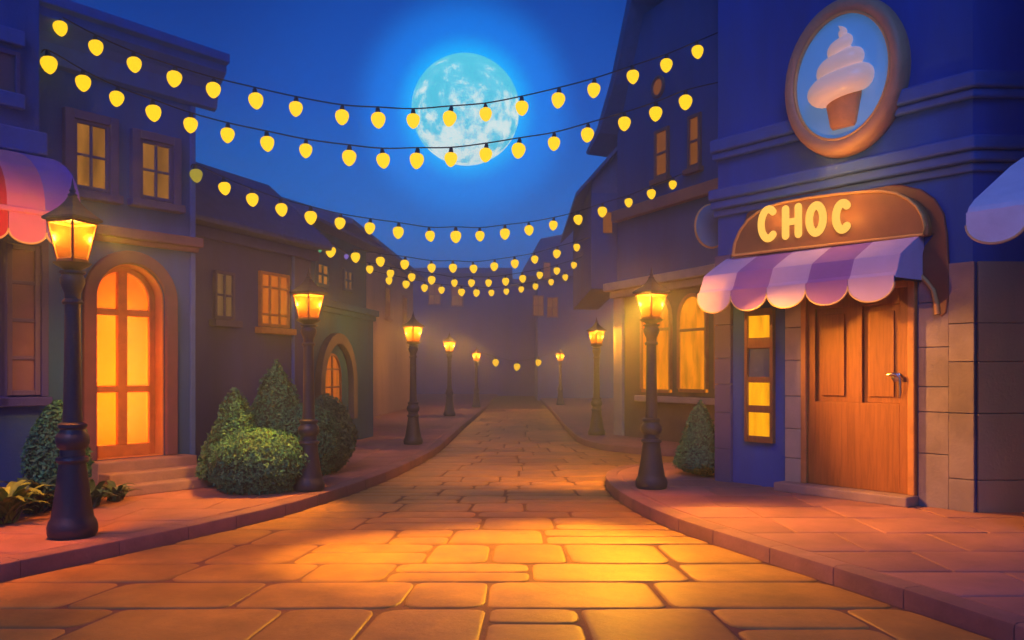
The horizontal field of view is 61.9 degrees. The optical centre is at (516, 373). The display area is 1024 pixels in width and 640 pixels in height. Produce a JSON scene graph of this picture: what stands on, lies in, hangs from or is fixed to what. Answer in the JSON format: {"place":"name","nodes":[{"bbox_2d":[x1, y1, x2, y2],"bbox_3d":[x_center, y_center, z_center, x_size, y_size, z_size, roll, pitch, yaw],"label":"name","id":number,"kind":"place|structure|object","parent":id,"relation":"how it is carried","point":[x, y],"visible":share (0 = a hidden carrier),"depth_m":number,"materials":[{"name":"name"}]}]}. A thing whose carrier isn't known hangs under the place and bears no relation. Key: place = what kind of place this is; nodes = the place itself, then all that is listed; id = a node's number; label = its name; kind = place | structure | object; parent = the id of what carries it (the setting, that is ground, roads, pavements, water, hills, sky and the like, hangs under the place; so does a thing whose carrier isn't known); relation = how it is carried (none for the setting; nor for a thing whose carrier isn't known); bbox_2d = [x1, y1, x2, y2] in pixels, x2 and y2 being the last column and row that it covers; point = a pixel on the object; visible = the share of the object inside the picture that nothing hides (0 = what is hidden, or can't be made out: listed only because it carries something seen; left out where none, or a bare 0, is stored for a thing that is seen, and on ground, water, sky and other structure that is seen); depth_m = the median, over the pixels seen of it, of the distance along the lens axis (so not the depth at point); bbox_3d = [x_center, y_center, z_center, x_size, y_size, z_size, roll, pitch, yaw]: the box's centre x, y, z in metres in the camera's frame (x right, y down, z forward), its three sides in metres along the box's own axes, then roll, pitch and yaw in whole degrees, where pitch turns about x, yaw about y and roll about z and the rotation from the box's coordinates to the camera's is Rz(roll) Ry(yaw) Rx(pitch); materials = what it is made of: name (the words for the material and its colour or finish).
{"place":"outdoors","nodes":[
{"label":"outdoors","id":0,"kind":"place"},
{"bbox_2d":[0,394,496,581],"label":"sidewalk","id":1,"kind":"structure","parent":0,"point":[138,523],"depth_m":11.53,"materials":[{"name":"stone"}]},
{"bbox_2d":[0,480,52,524],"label":"fern","id":2,"kind":"object","parent":1,"relation":"on","point":[13,495],"visible":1,"depth_m":10.10,"materials":[{"name":"green plant"}]},
{"bbox_2d":[0,0,52,486],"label":"corner shop","id":3,"kind":"structure","parent":1,"relation":"on","point":[24,327],"depth_m":11.78,"materials":[{"name":"blue paint"}]},
{"bbox_2d":[0,240,8,405],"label":"window","id":4,"kind":"structure","parent":3,"relation":"in","point":[1,261],"depth_m":11.52,"materials":[{"name":"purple wood"}]},
{"bbox_2d":[0,47,19,93],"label":"window","id":5,"kind":"structure","parent":3,"relation":"in","point":[9,59],"depth_m":11.68,"materials":[{"name":"glass"}]},
{"bbox_2d":[0,235,52,406],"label":"window","id":6,"kind":"structure","parent":3,"relation":"in","point":[26,267],"depth_m":11.83,"materials":[{"name":"purple glass"}]},
{"bbox_2d":[0,149,79,244],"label":"awning","id":7,"kind":"object","parent":3,"relation":"attached to","point":[33,189],"visible":0.68,"depth_m":10.61,"materials":[{"name":"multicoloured fabric"}]},
{"bbox_2d":[0,477,56,514],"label":"leafy plant","id":8,"kind":"object","parent":1,"relation":"on","point":[36,507],"visible":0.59,"depth_m":10.82,"materials":[{"name":"green plant"}]},
{"bbox_2d":[18,399,94,508],"bbox_3d":[-6.149,1.083,11.442,0.925,1.500,0.884,0,0,0],"label":"cone shrub","id":9,"kind":"object","parent":1,"relation":"on","point":[41,455],"visible":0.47,"depth_m":11.13,"materials":[{"name":"green plant"}]},
{"bbox_2d":[41,178,102,539],"bbox_3d":[-4.891,-0.178,9.391,0.508,3.940,0.508,0,0,17],"label":"street lamp","id":10,"kind":"object","parent":1,"relation":"on","point":[72,221],"visible":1,"depth_m":9.29,"materials":[{"name":"metal"}]},
{"bbox_2d":[89,479,117,506],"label":"leafy plant","id":11,"kind":"object","parent":1,"relation":"on","point":[97,493],"visible":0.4,"depth_m":11.41,"materials":[{"name":"green plant"}]},
{"bbox_2d":[96,481,139,501],"bbox_3d":[-5.613,1.661,11.958,0.608,0.257,0.635,0,0,0],"label":"leafy plant","id":12,"kind":"object","parent":1,"relation":"on","point":[121,491],"visible":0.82,"depth_m":11.92,"materials":[{"name":"green plant"}]},
{"bbox_2d":[39,0,229,496],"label":"arched door house","id":13,"kind":"structure","parent":1,"relation":"on","point":[127,163],"depth_m":13.56,"materials":[{"name":"blue paint"}]},
{"bbox_2d":[62,106,123,204],"bbox_3d":[-6.463,-3.295,12.981,0.200,1.329,0.889,0,0,38],"label":"window","id":14,"kind":"structure","parent":13,"relation":"in","point":[90,141],"depth_m":12.99,"materials":[{"name":"yellow glass"}]},
{"bbox_2d":[97,267,154,457],"bbox_3d":[-6.362,-0.198,13.711,0.130,3.067,1.125,0,0,38],"label":"door","id":15,"kind":"structure","parent":13,"relation":"in","point":[125,299],"depth_m":13.70,"materials":[{"name":"yellow glass"}]},
{"bbox_2d":[127,128,185,213],"bbox_3d":[-5.827,-3.262,13.808,0.200,1.233,0.911,0,0,38],"label":"window","id":16,"kind":"structure","parent":13,"relation":"in","point":[155,159],"depth_m":13.80,"materials":[{"name":"yellow glass"}]},
{"bbox_2d":[53,17,717,128],"bbox_3d":[-1.785,-4.742,13.274,10.460,1.909,0.223,0,0,-11],"label":"light string","id":17,"kind":"object","parent":13,"relation":"attached to","point":[174,75],"visible":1,"depth_m":13.12,"materials":[{"name":"yellow glass"}]},
{"bbox_2d":[190,164,682,242],"bbox_3d":[-0.584,-3.896,18.095,12.400,2.520,0.225,0,0,-38],"label":"light string","id":18,"kind":"object","parent":13,"relation":"attached to","point":[224,186],"visible":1,"depth_m":16.67,"materials":[{"name":"yellow glass"}]},
{"bbox_2d":[194,387,256,483],"bbox_3d":[-4.478,1.016,13.606,1.212,1.621,1.234,0,0,0],"label":"cone shrub","id":19,"kind":"object","parent":1,"relation":"on","point":[234,415],"visible":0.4,"depth_m":13.39,"materials":[{"name":"green plant"}]},
{"bbox_2d":[207,427,309,494],"bbox_3d":[-3.921,1.315,13.085,1.624,1.021,1.625,0,0,0],"label":"round bush","id":20,"kind":"object","parent":1,"relation":"on","point":[258,461],"visible":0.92,"depth_m":12.55,"materials":[{"name":"green plant"}]},
{"bbox_2d":[195,162,335,462],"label":"hip roof house","id":21,"kind":"structure","parent":1,"relation":"on","point":[253,264],"depth_m":16.77,"materials":[{"name":"paint"}]},
{"bbox_2d":[209,270,242,327],"bbox_3d":[-5.518,-1.404,16.165,0.200,1.050,0.746,0,0,22],"label":"window","id":22,"kind":"structure","parent":21,"relation":"in","point":[223,282],"depth_m":16.15,"materials":[{"name":"glass"}]},
{"bbox_2d":[255,270,296,334],"bbox_3d":[-4.961,-1.435,17.558,0.200,1.259,1.143,0,0,22],"label":"window","id":23,"kind":"structure","parent":21,"relation":"in","point":[273,288],"depth_m":17.53,"materials":[{"name":"orange glass"}]},
{"bbox_2d":[318,237,589,272],"bbox_3d":[-1.153,-3.244,21.898,0.224,1.553,9.335,0,0,45],"label":"light string","id":24,"kind":"object","parent":21,"relation":"attached to","point":[380,260],"visible":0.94,"depth_m":21.29,"materials":[{"name":"yellow glass"}]},
{"bbox_2d":[250,359,302,430],"bbox_3d":[-4.259,0.774,15.125,1.446,2.095,1.525,0,0,23],"label":"cone shrub","id":25,"kind":"object","parent":1,"relation":"on","point":[277,396],"visible":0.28,"depth_m":14.88,"materials":[{"name":"green plant"}]},
{"bbox_2d":[274,404,340,474],"bbox_3d":[-3.793,1.175,15.117,1.339,1.325,1.330,0,0,0],"label":"round bush","id":26,"kind":"object","parent":1,"relation":"on","point":[290,423],"visible":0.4,"depth_m":14.83,"materials":[{"name":"green plant"}]},
{"bbox_2d":[289,267,327,491],"bbox_3d":[-3.196,0.080,13.091,0.483,3.424,0.483,0,0,31],"label":"street lamp","id":27,"kind":"object","parent":1,"relation":"on","point":[308,293],"visible":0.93,"depth_m":13.00,"materials":[{"name":"metal"}]},
{"bbox_2d":[314,393,358,471],"bbox_3d":[-3.472,1.072,15.577,1.164,1.495,1.192,0,0,0],"label":"egg shrub","id":28,"kind":"object","parent":1,"relation":"on","point":[347,431],"visible":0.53,"depth_m":15.36,"materials":[{"name":"green plant"}]},
{"bbox_2d":[293,207,386,439],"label":"teal house","id":29,"kind":"structure","parent":1,"relation":"on","point":[343,357],"depth_m":22.04,"materials":[{"name":"paint"}]},
{"bbox_2d":[315,261,329,287],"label":"window","id":30,"kind":"structure","parent":29,"relation":"in","point":[322,270],"depth_m":20.61,"materials":[{"name":"teal paint"}]},
{"bbox_2d":[325,353,341,404],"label":"window","id":31,"kind":"structure","parent":29,"relation":"in","point":[333,385],"depth_m":21.13,"materials":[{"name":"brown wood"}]},
{"bbox_2d":[342,268,353,292],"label":"window","id":32,"kind":"structure","parent":29,"relation":"in","point":[347,275],"depth_m":22.39,"materials":[{"name":"teal paint"}]},
{"bbox_2d":[402,312,424,444],"bbox_3d":[-2.628,0.105,21.600,0.487,3.373,0.487,0,0,38],"label":"street lamp","id":33,"kind":"object","parent":1,"relation":"on","point":[413,327],"visible":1,"depth_m":21.50,"materials":[{"name":"metal"}]},
{"bbox_2d":[442,332,456,415],"bbox_3d":[-2.850,0.019,36.000,0.514,3.545,0.514,0,0,40],"label":"street lamp","id":34,"kind":"object","parent":1,"relation":"on","point":[449,343],"visible":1,"depth_m":35.90,"materials":[{"name":"metal"}]},
{"bbox_2d":[472,346,480,406],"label":"street lamp","id":35,"kind":"object","parent":1,"relation":"on","point":[476,353],"visible":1,"depth_m":44.91,"materials":[{"name":"metal"}]},
{"bbox_2d":[481,350,557,370],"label":"light string","id":36,"kind":"object","parent":35,"relation":"hanging from","point":[495,361],"visible":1,"depth_m":46.47,"materials":[{"name":"yellow glass"}]},
{"bbox_2d":[71,0,626,278],"label":"sky","id":37,"kind":"structure","parent":0,"point":[349,52],"materials":[{"name":"blue"}]},
{"bbox_2d":[0,396,916,639],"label":"ground","id":38,"kind":"structure","parent":0,"point":[515,402],"depth_m":8.16,"materials":[{"name":"brown stone"}]},
{"bbox_2d":[282,197,424,416],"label":"tan house","id":39,"kind":"structure","parent":38,"relation":"on","point":[392,303],"depth_m":38.16,"materials":[{"name":"paint"}]},
{"bbox_2d":[366,274,366,307],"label":"window","id":40,"kind":"structure","parent":39,"relation":"in","point":[366,274],"depth_m":33.49,"materials":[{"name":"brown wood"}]},
{"bbox_2d":[384,285,392,321],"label":"window","id":41,"kind":"structure","parent":39,"relation":"in","point":[387,317],"depth_m":38.27,"materials":[{"name":"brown wood"}]},
{"bbox_2d":[402,295,406,324],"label":"window","id":42,"kind":"structure","parent":39,"relation":"in","point":[404,299],"depth_m":42.97,"materials":[{"name":"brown wood"}]},
{"bbox_2d":[519,232,613,399],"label":"slope roof house","id":43,"kind":"structure","parent":38,"relation":"on","point":[562,324],"depth_m":62.00,"materials":[{"name":"purple paint"}]},
{"bbox_2d":[533,295,543,315],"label":"window","id":44,"kind":"structure","parent":43,"relation":"in","point":[538,300],"depth_m":61.97,"materials":[{"name":"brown wood"}]},
{"bbox_2d":[543,262,550,279],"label":"window","id":45,"kind":"structure","parent":43,"relation":"in","point":[546,271],"depth_m":61.38,"materials":[{"name":"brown wood"}]},
{"bbox_2d":[547,297,557,317],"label":"window","id":46,"kind":"structure","parent":43,"relation":"in","point":[552,302],"depth_m":61.97,"materials":[{"name":"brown wood"}]},
{"bbox_2d":[411,53,518,165],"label":"moon","id":47,"kind":"object","parent":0,"point":[461,78],"visible":0.92,"depth_m":438.94,"materials":[{"name":"white"}]},
{"bbox_2d":[413,268,534,395],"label":"street end house","id":48,"kind":"structure","parent":0,"point":[499,323],"depth_m":74.00,"materials":[{"name":"paint"}]},
{"bbox_2d":[428,283,440,304],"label":"window","id":49,"kind":"structure","parent":48,"relation":"in","point":[434,296],"depth_m":73.97,"materials":[{"name":"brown wood"}]},
{"bbox_2d":[451,285,463,306],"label":"window","id":50,"kind":"structure","parent":48,"relation":"in","point":[457,300],"depth_m":73.97,"materials":[{"name":"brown wood"}]},
{"bbox_2d":[0,409,992,639],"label":"road","id":51,"kind":"structure","parent":0,"point":[602,535],"depth_m":8.17,"materials":[{"name":"stone"}]},
{"bbox_2d":[541,398,679,456],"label":"sidewalk","id":52,"kind":"structure","parent":0,"point":[572,416],"depth_m":28.75,"materials":[{"name":"stone"}]},
{"bbox_2d":[555,348,564,404],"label":"street lamp","id":53,"kind":"object","parent":52,"relation":"on","point":[560,357],"visible":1,"depth_m":48.45,"materials":[{"name":"metal"}]},
{"bbox_2d":[586,317,606,434],"bbox_3d":[2.317,0.075,24.828,0.497,3.434,0.497,0,0,-40],"label":"street lamp","id":54,"kind":"object","parent":52,"relation":"on","point":[596,331],"visible":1,"depth_m":24.73,"materials":[{"name":"metal"}]},
{"bbox_2d":[560,0,717,441],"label":"gabled house","id":55,"kind":"structure","parent":52,"relation":"on","point":[623,250],"depth_m":23.12,"materials":[{"name":"blue paint"}]},
{"bbox_2d":[362,256,581,286],"bbox_3d":[-1.143,-3.279,26.152,8.789,1.386,0.225,0,0,-40],"label":"light string","id":56,"kind":"object","parent":55,"relation":"attached to","point":[454,282],"visible":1,"depth_m":25.89,"materials":[{"name":"yellow glass"}]},
{"bbox_2d":[374,268,572,296],"bbox_3d":[-0.975,-3.280,28.600,0.225,1.598,10.858,0,0,36],"label":"light string","id":57,"kind":"object","parent":55,"relation":"attached to","point":[441,289],"visible":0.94,"depth_m":28.01,"materials":[{"name":"yellow glass"}]},
{"bbox_2d":[603,212,611,232],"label":"window","id":58,"kind":"structure","parent":55,"relation":"in","point":[607,224],"depth_m":25.25,"materials":[{"name":"orange glass"}]},
{"bbox_2d":[640,298,671,392],"bbox_3d":[3.768,-0.829,23.134,0.090,2.700,1.430,0,0,-26],"label":"window","id":59,"kind":"structure","parent":55,"relation":"in","point":[664,338],"depth_m":22.83,"materials":[{"name":"orange glass"}]},
{"bbox_2d":[651,75,664,98],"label":"round window","id":60,"kind":"structure","parent":55,"relation":"in","point":[657,86],"depth_m":23.07,"materials":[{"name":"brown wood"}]},
{"bbox_2d":[649,125,671,185],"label":"window","id":61,"kind":"structure","parent":55,"relation":"in","point":[661,136],"depth_m":22.92,"materials":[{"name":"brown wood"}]},
{"bbox_2d":[682,111,703,175],"bbox_3d":[4.467,-5.824,21.639,0.200,1.496,0.674,0,0,-26],"label":"window","id":62,"kind":"structure","parent":55,"relation":"in","point":[694,122],"depth_m":21.63,"materials":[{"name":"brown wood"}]},
{"bbox_2d":[677,293,708,392],"bbox_3d":[4.462,-0.777,21.684,0.090,2.531,1.227,0,0,-26],"label":"window","id":63,"kind":"structure","parent":55,"relation":"in","point":[692,322],"depth_m":21.70,"materials":[{"name":"orange glass"}]},
{"bbox_2d":[714,314,717,387],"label":"window","id":64,"kind":"structure","parent":55,"relation":"in","point":[714,314],"depth_m":20.83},
{"bbox_2d":[605,462,1023,639],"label":"sidewalk","id":65,"kind":"structure","parent":0,"point":[963,570],"depth_m":9.22,"materials":[{"name":"stone"}]},
{"bbox_2d":[632,267,670,489],"bbox_3d":[2.100,0.065,13.333,0.496,3.454,0.496,0,0,-36],"label":"street lamp","id":66,"kind":"object","parent":65,"relation":"on","point":[651,293],"visible":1,"depth_m":13.24,"materials":[{"name":"metal"}]},
{"bbox_2d":[672,399,714,474],"bbox_3d":[3.226,1.130,15.105,0.983,1.389,0.977,0,0,0],"label":"cone shrub","id":67,"kind":"object","parent":65,"relation":"on","point":[696,447],"visible":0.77,"depth_m":14.89,"materials":[{"name":"green plant"}]},
{"bbox_2d":[682,463,714,476],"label":"leafy plant","id":68,"kind":"object","parent":65,"relation":"on","point":[705,472],"visible":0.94,"depth_m":14.71,"materials":[{"name":"green plant"}]},
{"bbox_2d":[708,0,1023,512],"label":"ice cream shop","id":69,"kind":"structure","parent":65,"relation":"on","point":[901,395],"depth_m":11.80,"materials":[{"name":"blue paint"}]},
{"bbox_2d":[40,49,717,168],"bbox_3d":[-1.744,-4.015,13.248,10.386,1.703,0.228,0,0,-11],"label":"light string","id":70,"kind":"object","parent":69,"relation":"attached to","point":[48,63],"visible":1,"depth_m":13.04,"materials":[{"name":"yellow glass"}]},
{"bbox_2d":[694,201,717,248],"bbox_3d":[3.585,-2.609,14.836,1.042,0.905,0.267,0,0,-21],"label":"hanging sign","id":71,"kind":"object","parent":69,"relation":"attached to","point":[706,227],"visible":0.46,"depth_m":14.71,"materials":[{"name":"blue ceramic"}]},
{"bbox_2d":[744,307,775,443],"bbox_3d":[3.866,0.034,13.592,0.085,2.133,0.541,0,0,-38],"label":"window","id":72,"kind":"structure","parent":69,"relation":"in","point":[760,323],"depth_m":13.56,"materials":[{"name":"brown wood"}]},
{"bbox_2d":[697,236,923,313],"bbox_3d":[4.195,-1.422,12.594,0.788,0.978,3.298,0,0,-38],"label":"awning","id":73,"kind":"object","parent":69,"relation":"attached to","point":[867,272],"visible":1,"depth_m":12.16,"materials":[{"name":"purple fabric"}]},
{"bbox_2d":[731,190,931,256],"bbox_3d":[4.510,-2.244,12.661,0.197,0.819,3.252,0,0,-38],"label":"shop sign","id":74,"kind":"object","parent":69,"relation":"attached to","point":[833,219],"visible":1,"depth_m":12.47,"materials":[{"name":"paint"}]},
{"bbox_2d":[744,185,949,315],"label":"chocolate drip trim","id":75,"kind":"structure","parent":69,"relation":"attached to","point":[935,274],"depth_m":11.37,"materials":[{"name":"paint"}]},
{"bbox_2d":[785,0,910,157],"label":"ice cream sign","id":76,"kind":"object","parent":69,"relation":"attached to","point":[848,74],"visible":1,"depth_m":12.11,"materials":[{"name":"ceramic"}]},
{"bbox_2d":[808,287,907,493],"bbox_3d":[4.845,0.239,12.256,0.175,2.835,1.567,0,0,-38],"label":"door","id":77,"kind":"structure","parent":69,"relation":"in","point":[858,351],"depth_m":12.23,"materials":[{"name":"brown wood"}]},
{"bbox_3d":[7.703,-2.150,7.864,1.320,8.100,5.020,0,0,-38],"label":"neighbour shop","id":78,"kind":"object","parent":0,"visible":0},
{"bbox_2d":[965,157,1023,244],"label":"awning","id":79,"kind":"object","parent":78,"relation":"attached to","point":[995,214],"visible":1,"depth_m":8.58,"materials":[{"name":"purple fabric"}]}
]}

